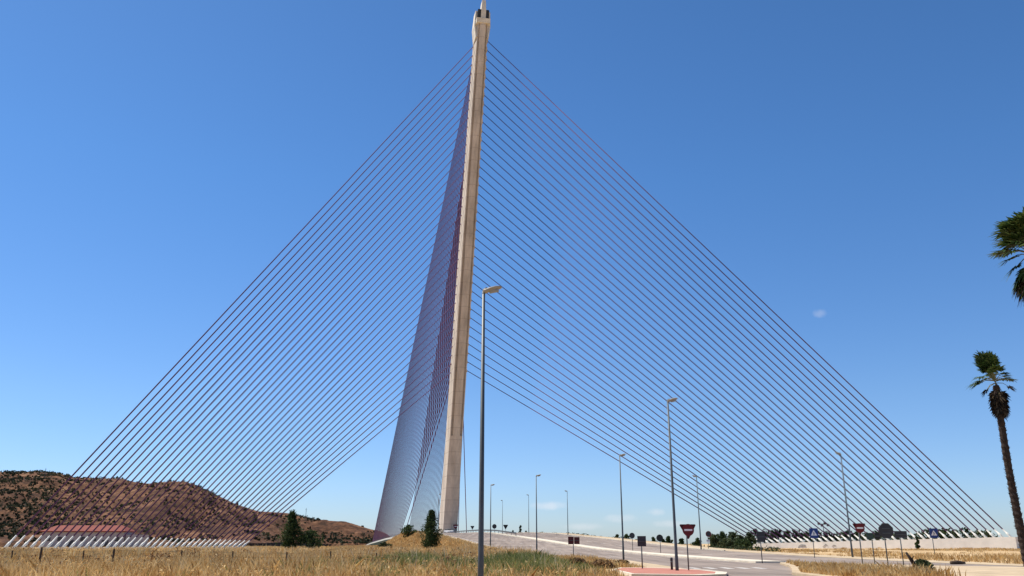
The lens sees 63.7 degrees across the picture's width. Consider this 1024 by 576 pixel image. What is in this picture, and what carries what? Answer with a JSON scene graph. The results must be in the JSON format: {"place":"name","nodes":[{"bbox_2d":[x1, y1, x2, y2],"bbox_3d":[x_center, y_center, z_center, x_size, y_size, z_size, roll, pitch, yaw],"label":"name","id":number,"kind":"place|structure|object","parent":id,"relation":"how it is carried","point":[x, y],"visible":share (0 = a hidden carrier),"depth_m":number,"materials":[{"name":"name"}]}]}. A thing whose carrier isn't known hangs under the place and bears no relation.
{"place":"outdoors","nodes":[
{"label":"outdoors","id":0,"kind":"place"},
{"bbox_2d":[0,472,389,546],"bbox_3d":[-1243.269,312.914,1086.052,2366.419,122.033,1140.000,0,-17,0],"label":"hills","id":1,"kind":"structure","parent":0,"point":[321,526],"depth_m":731.74,"materials":[{"name":"brown soil"}]},
{"bbox_2d":[0,470,385,543],"bbox_3d":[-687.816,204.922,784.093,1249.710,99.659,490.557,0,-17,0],"label":"hillside scrub","id":2,"kind":"object","parent":1,"relation":"on","point":[16,524],"visible":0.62,"depth_m":728.17,"materials":[{"name":"plant"}]},
{"bbox_2d":[0,539,1022,575],"bbox_3d":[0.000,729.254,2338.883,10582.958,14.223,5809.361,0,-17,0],"label":"ground","id":3,"kind":"structure","parent":0,"point":[949,552],"depth_m":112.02,"materials":[{"name":"plant"}]},
{"bbox_2d":[40,525,148,547],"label":"building","id":4,"kind":"structure","parent":3,"relation":"on","point":[85,535],"depth_m":247.24,"materials":[{"name":"grey paint"}]},
{"bbox_2d":[0,547,376,562],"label":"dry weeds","id":5,"kind":"object","parent":3,"relation":"on","point":[113,554],"visible":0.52,"depth_m":50.93,"materials":[{"name":"brown plant"}]},
{"bbox_2d":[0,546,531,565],"bbox_3d":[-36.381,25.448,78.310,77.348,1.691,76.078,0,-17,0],"label":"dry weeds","id":6,"kind":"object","parent":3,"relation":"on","point":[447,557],"visible":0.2,"depth_m":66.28,"materials":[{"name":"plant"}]},
{"bbox_2d":[275,509,304,548],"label":"evergreen tree","id":7,"kind":"object","parent":3,"relation":"on","point":[291,530],"visible":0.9,"depth_m":143.27,"materials":[{"name":"green plant"}]},
{"bbox_2d":[0,542,595,575],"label":"seed heads","id":8,"kind":"object","parent":3,"relation":"on","point":[258,547],"visible":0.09,"depth_m":67.96,"materials":[{"name":"plant"}]},
{"bbox_2d":[297,529,324,548],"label":"green bush","id":9,"kind":"object","parent":3,"relation":"on","point":[309,540],"visible":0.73,"depth_m":144.53,"materials":[{"name":"green plant"}]},
{"bbox_2d":[0,530,643,575],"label":"dry grass","id":10,"kind":"structure","parent":3,"relation":"on","point":[334,566],"depth_m":42.09,"materials":[{"name":"plant"}]},
{"bbox_2d":[23,548,630,575],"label":"green grass","id":11,"kind":"structure","parent":3,"relation":"on","point":[512,558],"depth_m":44.29,"materials":[{"name":"green plant"}]},
{"bbox_2d":[378,542,391,546],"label":"green bush","id":12,"kind":"object","parent":3,"relation":"on","point":[383,544],"visible":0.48,"depth_m":195.32,"materials":[{"name":"green plant"}]},
{"bbox_2d":[400,524,417,537],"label":"green bush","id":13,"kind":"object","parent":3,"relation":"on","point":[406,530],"visible":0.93,"depth_m":243.79,"materials":[{"name":"green plant"}]},
{"bbox_2d":[418,509,443,547],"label":"pine tree","id":14,"kind":"object","parent":3,"relation":"on","point":[431,537],"visible":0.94,"depth_m":145.38,"materials":[{"name":"green plant"}]},
{"bbox_2d":[478,286,501,575],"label":"street lamp","id":15,"kind":"object","parent":3,"relation":"on","point":[493,289],"visible":1,"depth_m":27.51,"materials":[{"name":"metal"}]},
{"bbox_2d":[479,566,482,575],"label":"service door","id":16,"kind":"structure","parent":15,"relation":"in","point":[480,567],"depth_m":26.29,"materials":[{"name":"metal"}]},
{"bbox_2d":[1,0,1019,550],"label":"cable stayed bridge","id":17,"kind":"structure","parent":3,"relation":"on","point":[461,264],"depth_m":249.31,"materials":[{"name":"concrete"}]},
{"bbox_2d":[568,537,579,556],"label":"road sign","id":18,"kind":"object","parent":3,"relation":"on","point":[573,540],"visible":0.89,"depth_m":82.14,"materials":[{"name":"metal"}]},
{"bbox_2d":[570,557,587,564],"bbox_3d":[4.669,19.702,58.780,1.473,1.021,1.178,8,-19,-24],"label":"dry bush","id":19,"kind":"object","parent":3,"relation":"on","point":[578,559],"visible":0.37,"depth_m":58.66,"materials":[{"name":"brown plant"}]},
{"bbox_2d":[589,559,615,568],"bbox_3d":[6.168,19.208,56.927,2.037,0.963,2.206,0,-17,0],"label":"dry bush","id":20,"kind":"object","parent":3,"relation":"on","point":[603,563],"visible":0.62,"depth_m":56.59,"materials":[{"name":"brown plant"}]},
{"bbox_2d":[614,559,629,564],"bbox_3d":[8.563,21.673,64.527,1.546,0.907,1.591,0,-17,0],"label":"dry bush","id":21,"kind":"object","parent":3,"relation":"on","point":[622,560],"visible":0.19,"depth_m":64.45,"materials":[{"name":"brown plant"}]},
{"bbox_2d":[552,532,780,551],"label":"roadside scrub","id":22,"kind":"object","parent":3,"relation":"on","point":[755,549],"visible":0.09,"depth_m":120.36,"materials":[{"name":"plant"}]},
{"bbox_2d":[665,536,672,542],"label":"tree","id":23,"kind":"object","parent":3,"relation":"on","point":[668,539],"visible":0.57,"depth_m":233.90,"materials":[{"name":"green plant"}]},
{"bbox_2d":[692,537,701,545],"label":"tree","id":24,"kind":"object","parent":3,"relation":"on","point":[697,542],"visible":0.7,"depth_m":214.87,"materials":[{"name":"green plant"}]},
{"bbox_2d":[708,534,720,547],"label":"tree","id":25,"kind":"object","parent":3,"relation":"on","point":[713,539],"visible":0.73,"depth_m":190.82,"materials":[{"name":"green plant"}]},
{"bbox_2d":[716,531,727,541],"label":"tree","id":26,"kind":"object","parent":3,"relation":"on","point":[722,534],"visible":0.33,"depth_m":205.61,"materials":[{"name":"green plant"}]},
{"bbox_2d":[717,536,737,547],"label":"tree","id":27,"kind":"object","parent":3,"relation":"on","point":[728,541],"visible":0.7,"depth_m":175.99,"materials":[{"name":"green plant"}]},
{"bbox_2d":[728,532,737,540],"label":"tree","id":28,"kind":"object","parent":3,"relation":"on","point":[732,534],"visible":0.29,"depth_m":200.72,"materials":[{"name":"green plant"}]},
{"bbox_2d":[733,538,756,547],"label":"tree","id":29,"kind":"object","parent":3,"relation":"on","point":[741,542],"visible":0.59,"depth_m":174.04,"materials":[{"name":"green plant"}]},
{"bbox_2d":[744,532,756,544],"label":"tree","id":30,"kind":"object","parent":3,"relation":"on","point":[749,536],"visible":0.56,"depth_m":206.22,"materials":[{"name":"green plant"}]},
{"bbox_2d":[750,528,759,542],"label":"tree","id":31,"kind":"object","parent":3,"relation":"on","point":[754,531],"visible":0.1,"depth_m":229.22,"materials":[{"name":"green plant"}]},
{"bbox_2d":[755,528,777,542],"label":"tree","id":32,"kind":"object","parent":3,"relation":"on","point":[770,534],"visible":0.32,"depth_m":219.75,"materials":[{"name":"green plant"}]},
{"bbox_2d":[769,529,785,542],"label":"tree","id":33,"kind":"object","parent":3,"relation":"on","point":[779,535],"visible":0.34,"depth_m":227.39,"materials":[{"name":"green plant"}]},
{"bbox_2d":[782,530,791,542],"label":"tree","id":34,"kind":"object","parent":3,"relation":"on","point":[787,536],"visible":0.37,"depth_m":232.66,"materials":[{"name":"green plant"}]},
{"bbox_2d":[788,529,802,542],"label":"tree","id":35,"kind":"object","parent":3,"relation":"on","point":[797,535],"visible":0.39,"depth_m":221.81,"materials":[{"name":"green plant"}]},
{"bbox_2d":[780,562,827,575],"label":"kerb","id":36,"kind":"structure","parent":3,"relation":"on","point":[795,570],"depth_m":47.19,"materials":[{"name":"beige concrete"}]},
{"bbox_2d":[804,531,826,541],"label":"tree","id":37,"kind":"object","parent":3,"relation":"on","point":[809,538],"visible":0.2,"depth_m":213.07,"materials":[{"name":"green plant"}]},
{"bbox_2d":[823,531,838,541],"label":"tree","id":38,"kind":"object","parent":3,"relation":"on","point":[830,535],"visible":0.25,"depth_m":214.76,"materials":[{"name":"green plant"}]},
{"bbox_2d":[832,532,844,540],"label":"tree","id":39,"kind":"object","parent":3,"relation":"on","point":[840,536],"visible":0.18,"depth_m":234.22,"materials":[{"name":"green plant"}]},
{"bbox_2d":[841,530,857,540],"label":"tree","id":40,"kind":"object","parent":3,"relation":"on","point":[847,532],"visible":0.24,"depth_m":212.40,"materials":[{"name":"green plant"}]},
{"bbox_2d":[854,531,866,540],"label":"tree","id":41,"kind":"object","parent":3,"relation":"on","point":[861,537],"visible":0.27,"depth_m":217.68,"materials":[{"name":"green plant"}]},
{"bbox_2d":[914,536,920,548],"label":"green bush","id":42,"kind":"object","parent":3,"relation":"on","point":[917,542],"visible":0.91,"depth_m":150.72,"materials":[{"name":"green plant"}]},
{"bbox_2d":[915,527,930,538],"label":"tree","id":43,"kind":"object","parent":3,"relation":"on","point":[927,532],"visible":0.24,"depth_m":216.61,"materials":[{"name":"green plant"}]},
{"bbox_2d":[929,528,938,553],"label":"road sign","id":44,"kind":"object","parent":3,"relation":"on","point":[933,532],"visible":0.94,"depth_m":91.95,"materials":[{"name":"metal"}]},
{"bbox_2d":[934,529,949,538],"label":"tree","id":45,"kind":"object","parent":3,"relation":"on","point":[941,536],"visible":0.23,"depth_m":213.69,"materials":[{"name":"green plant"}]},
{"bbox_2d":[940,528,954,538],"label":"tree","id":46,"kind":"object","parent":3,"relation":"on","point":[949,531],"visible":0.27,"depth_m":214.77,"materials":[{"name":"green plant"}]},
{"bbox_2d":[951,529,967,537],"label":"tree","id":47,"kind":"object","parent":3,"relation":"on","point":[955,535],"visible":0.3,"depth_m":232.30,"materials":[{"name":"green plant"}]},
{"bbox_2d":[958,527,973,537],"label":"tree","id":48,"kind":"object","parent":3,"relation":"on","point":[966,531],"visible":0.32,"depth_m":233.22,"materials":[{"name":"green plant"}]},
{"bbox_2d":[970,529,987,537],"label":"tree","id":49,"kind":"object","parent":3,"relation":"on","point":[977,533],"visible":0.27,"depth_m":223.47,"materials":[{"name":"green plant"}]},
{"bbox_2d":[983,530,997,536],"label":"tree","id":50,"kind":"object","parent":3,"relation":"on","point":[986,533],"visible":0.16,"depth_m":227.96,"materials":[{"name":"green plant"}]},
{"bbox_2d":[967,351,1023,566],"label":"palm tree","id":51,"kind":"object","parent":3,"relation":"on","point":[988,362],"visible":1,"depth_m":59.77,"materials":[{"name":"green plant"}]},
{"bbox_2d":[0,0,1023,543],"label":"sky","id":52,"kind":"structure","parent":0,"point":[854,164],"materials":[{"name":"blue"}]},
{"bbox_2d":[619,568,714,573],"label":"pavement","id":53,"kind":"structure","parent":0,"point":[656,571],"depth_m":47.01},
{"bbox_2d":[637,536,645,568],"bbox_3d":[8.340,17.076,52.781,0.550,2.294,0.140,0,-17,0],"label":"road sign","id":54,"kind":"object","parent":53,"relation":"on","point":[641,541],"visible":0.83,"depth_m":52.95,"materials":[{"name":"metal"}]},
{"bbox_2d":[670,557,672,569],"bbox_3d":[9.737,16.857,50.263,0.164,0.820,0.164,0,-17,0],"label":"bollard","id":55,"kind":"object","parent":53,"relation":"on","point":[671,560],"visible":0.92,"depth_m":50.24,"materials":[{"name":"metal"}]},
{"bbox_2d":[667,398,678,570],"bbox_3d":[10.032,12.157,50.169,0.744,11.022,0.300,1,-17,-4],"label":"street lamp","id":56,"kind":"object","parent":53,"relation":"on","point":[673,510],"visible":1,"depth_m":49.99,"materials":[{"name":"metal"}]},
{"bbox_2d":[680,524,695,569],"bbox_3d":[10.653,15.725,49.556,0.966,2.964,0.140,0,-17,0],"label":"road sign","id":57,"kind":"object","parent":53,"relation":"on","point":[688,530],"visible":0.94,"depth_m":49.81,"materials":[{"name":"metal"}]},
{"bbox_2d":[444,533,1022,575],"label":"road","id":58,"kind":"structure","parent":0,"point":[775,569],"depth_m":100.01,"materials":[{"name":"grey asphalt"}]},
{"bbox_2d":[444,529,453,532],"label":"parked car","id":59,"kind":"object","parent":58,"relation":"on","point":[448,530],"visible":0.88,"depth_m":279.55,"materials":[{"name":"white paint"}]},
{"bbox_2d":[490,484,494,545],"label":"street lamp","id":60,"kind":"object","parent":58,"relation":"on","point":[490,514],"visible":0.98,"depth_m":134.04,"materials":[{"name":"metal"}]},
{"bbox_2d":[536,474,540,550],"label":"street lamp","id":61,"kind":"object","parent":58,"relation":"on","point":[536,511],"visible":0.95,"depth_m":106.15,"materials":[{"name":"metal"}]},
{"bbox_2d":[444,535,674,567],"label":"verge","id":62,"kind":"structure","parent":58,"relation":"on","point":[648,565],"depth_m":67.04,"materials":[{"name":"beige concrete"}]},
{"bbox_2d":[565,490,567,530],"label":"street lamp","id":63,"kind":"object","parent":58,"relation":"on","point":[567,512],"visible":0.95,"depth_m":198.82,"materials":[{"name":"metal"}]},
{"bbox_2d":[619,454,625,559],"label":"street lamp","id":64,"kind":"object","parent":58,"relation":"on","point":[621,509],"visible":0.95,"depth_m":82.93,"materials":[{"name":"metal"}]},
{"bbox_2d":[519,532,725,550],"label":"kerb","id":65,"kind":"structure","parent":58,"relation":"on","point":[630,541],"depth_m":153.23,"materials":[{"name":"concrete"}]},
{"bbox_2d":[468,532,784,562],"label":"median","id":66,"kind":"object","parent":58,"relation":"on","point":[685,556],"visible":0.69,"depth_m":99.16,"materials":[{"name":"concrete"}]},
{"bbox_2d":[456,529,515,533],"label":"crash barrier","id":67,"kind":"object","parent":66,"relation":"on","point":[487,530],"visible":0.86,"depth_m":222.16,"materials":[{"name":"metal"}]},
{"bbox_2d":[629,533,634,550],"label":"road sign","id":68,"kind":"object","parent":58,"relation":"on","point":[632,535],"visible":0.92,"depth_m":112.92,"materials":[{"name":"metal"}]},
{"bbox_2d":[656,534,662,552],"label":"road sign","id":69,"kind":"object","parent":58,"relation":"on","point":[659,537],"visible":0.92,"depth_m":102.32,"materials":[{"name":"metal"}]},
{"bbox_2d":[612,567,726,575],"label":"kerb","id":70,"kind":"structure","parent":58,"relation":"on","point":[719,573],"depth_m":43.22,"materials":[{"name":"concrete"}]},
{"bbox_2d":[692,475,701,548],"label":"street lamp","id":71,"kind":"object","parent":58,"relation":"on","point":[698,514],"visible":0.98,"depth_m":122.45,"materials":[{"name":"metal"}]},
{"bbox_2d":[686,567,766,568],"bbox_3d":[15.150,19.789,58.252,5.100,0.001,3.000,0,-17,0],"label":"road marking","id":72,"kind":"object","parent":58,"relation":"on","point":[727,568],"visible":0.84,"depth_m":57.22,"materials":[{"name":"paint"}]},
{"bbox_2d":[756,532,765,562],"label":"road sign","id":73,"kind":"object","parent":58,"relation":"on","point":[760,537],"visible":0.83,"depth_m":71.70,"materials":[{"name":"metal"}]},
{"bbox_2d":[551,533,996,565],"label":"road marking","id":74,"kind":"object","parent":58,"relation":"on","point":[757,553],"visible":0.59,"depth_m":107.43,"materials":[{"name":"paint"}]},
{"bbox_2d":[554,533,1022,565],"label":"verge","id":75,"kind":"structure","parent":58,"relation":"on","point":[797,554],"depth_m":99.32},
{"bbox_2d":[501,500,502,530],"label":"street lamp","id":76,"kind":"object","parent":75,"relation":"on","point":[502,515],"visible":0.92,"depth_m":291.25,"materials":[{"name":"metal"}]},
{"bbox_2d":[526,494,528,532],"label":"street lamp","id":77,"kind":"object","parent":75,"relation":"on","point":[528,513],"visible":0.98,"depth_m":246.11,"materials":[{"name":"metal"}]},
{"bbox_2d":[706,531,710,548],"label":"road sign","id":78,"kind":"object","parent":75,"relation":"on","point":[708,533],"visible":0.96,"depth_m":120.62,"materials":[{"name":"metal"}]},
{"bbox_2d":[835,452,853,556],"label":"street lamp","id":79,"kind":"object","parent":75,"relation":"on","point":[838,453],"visible":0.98,"depth_m":90.76,"materials":[{"name":"metal"}]},
{"bbox_2d":[809,528,818,557],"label":"road sign","id":80,"kind":"object","parent":58,"relation":"on","point":[813,532],"visible":0.94,"depth_m":88.11,"materials":[{"name":"metal"}]},
{"bbox_2d":[950,560,965,563],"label":"fallen log","id":81,"kind":"object","parent":58,"relation":"on","point":[957,562],"visible":0.95,"depth_m":68.26,"materials":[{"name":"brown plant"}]},
{"bbox_2d":[785,562,1023,575],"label":"traffic island","id":82,"kind":"structure","parent":0,"point":[991,571],"depth_m":48.31,"materials":[{"name":"beige concrete"}]},
{"bbox_2d":[853,523,864,562],"bbox_3d":[24.699,18.262,58.192,0.902,3.194,0.140,0,-17,0],"label":"road sign","id":83,"kind":"object","parent":82,"relation":"on","point":[860,528],"visible":0.94,"depth_m":58.49,"materials":[{"name":"metal"}]},
{"bbox_2d":[866,533,880,563],"bbox_3d":[27.693,20.089,62.840,1.073,2.750,0.140,0,-17,0],"label":"road sign","id":84,"kind":"object","parent":82,"relation":"on","point":[871,537],"visible":0.87,"depth_m":63.11,"materials":[{"name":"metal"}]},
{"bbox_2d":[878,523,893,564],"bbox_3d":[24.781,17.117,54.338,0.961,3.098,0.140,0,-17,0],"label":"road sign","id":85,"kind":"object","parent":82,"relation":"on","point":[885,530],"visible":0.89,"depth_m":54.61,"materials":[{"name":"metal"}]},
{"bbox_2d":[894,531,906,563],"bbox_3d":[28.891,19.452,60.943,0.920,2.851,0.140,0,-17,0],"label":"road sign","id":86,"kind":"object","parent":82,"relation":"on","point":[900,534],"visible":0.83,"depth_m":61.23,"materials":[{"name":"metal"}]},
{"bbox_2d":[905,552,914,566],"bbox_3d":[22.620,15.532,46.487,0.720,1.242,0.256,0,-17,0],"label":"tree stump","id":87,"kind":"object","parent":82,"relation":"on","point":[910,558],"visible":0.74,"depth_m":46.50,"materials":[{"name":"wood"}]},
{"bbox_2d":[914,558,934,569],"bbox_3d":[23.058,15.629,45.977,0.960,1.087,1.204,4,-18,-14],"label":"green bush","id":88,"kind":"object","parent":82,"relation":"on","point":[926,563],"visible":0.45,"depth_m":45.86,"materials":[{"name":"green plant"}]},
{"bbox_2d":[986,207,1023,307],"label":"palm tree","id":89,"kind":"object","parent":82,"relation":"on","point":[1011,233],"visible":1,"depth_m":35.42,"materials":[{"name":"green plant"}]}
]}

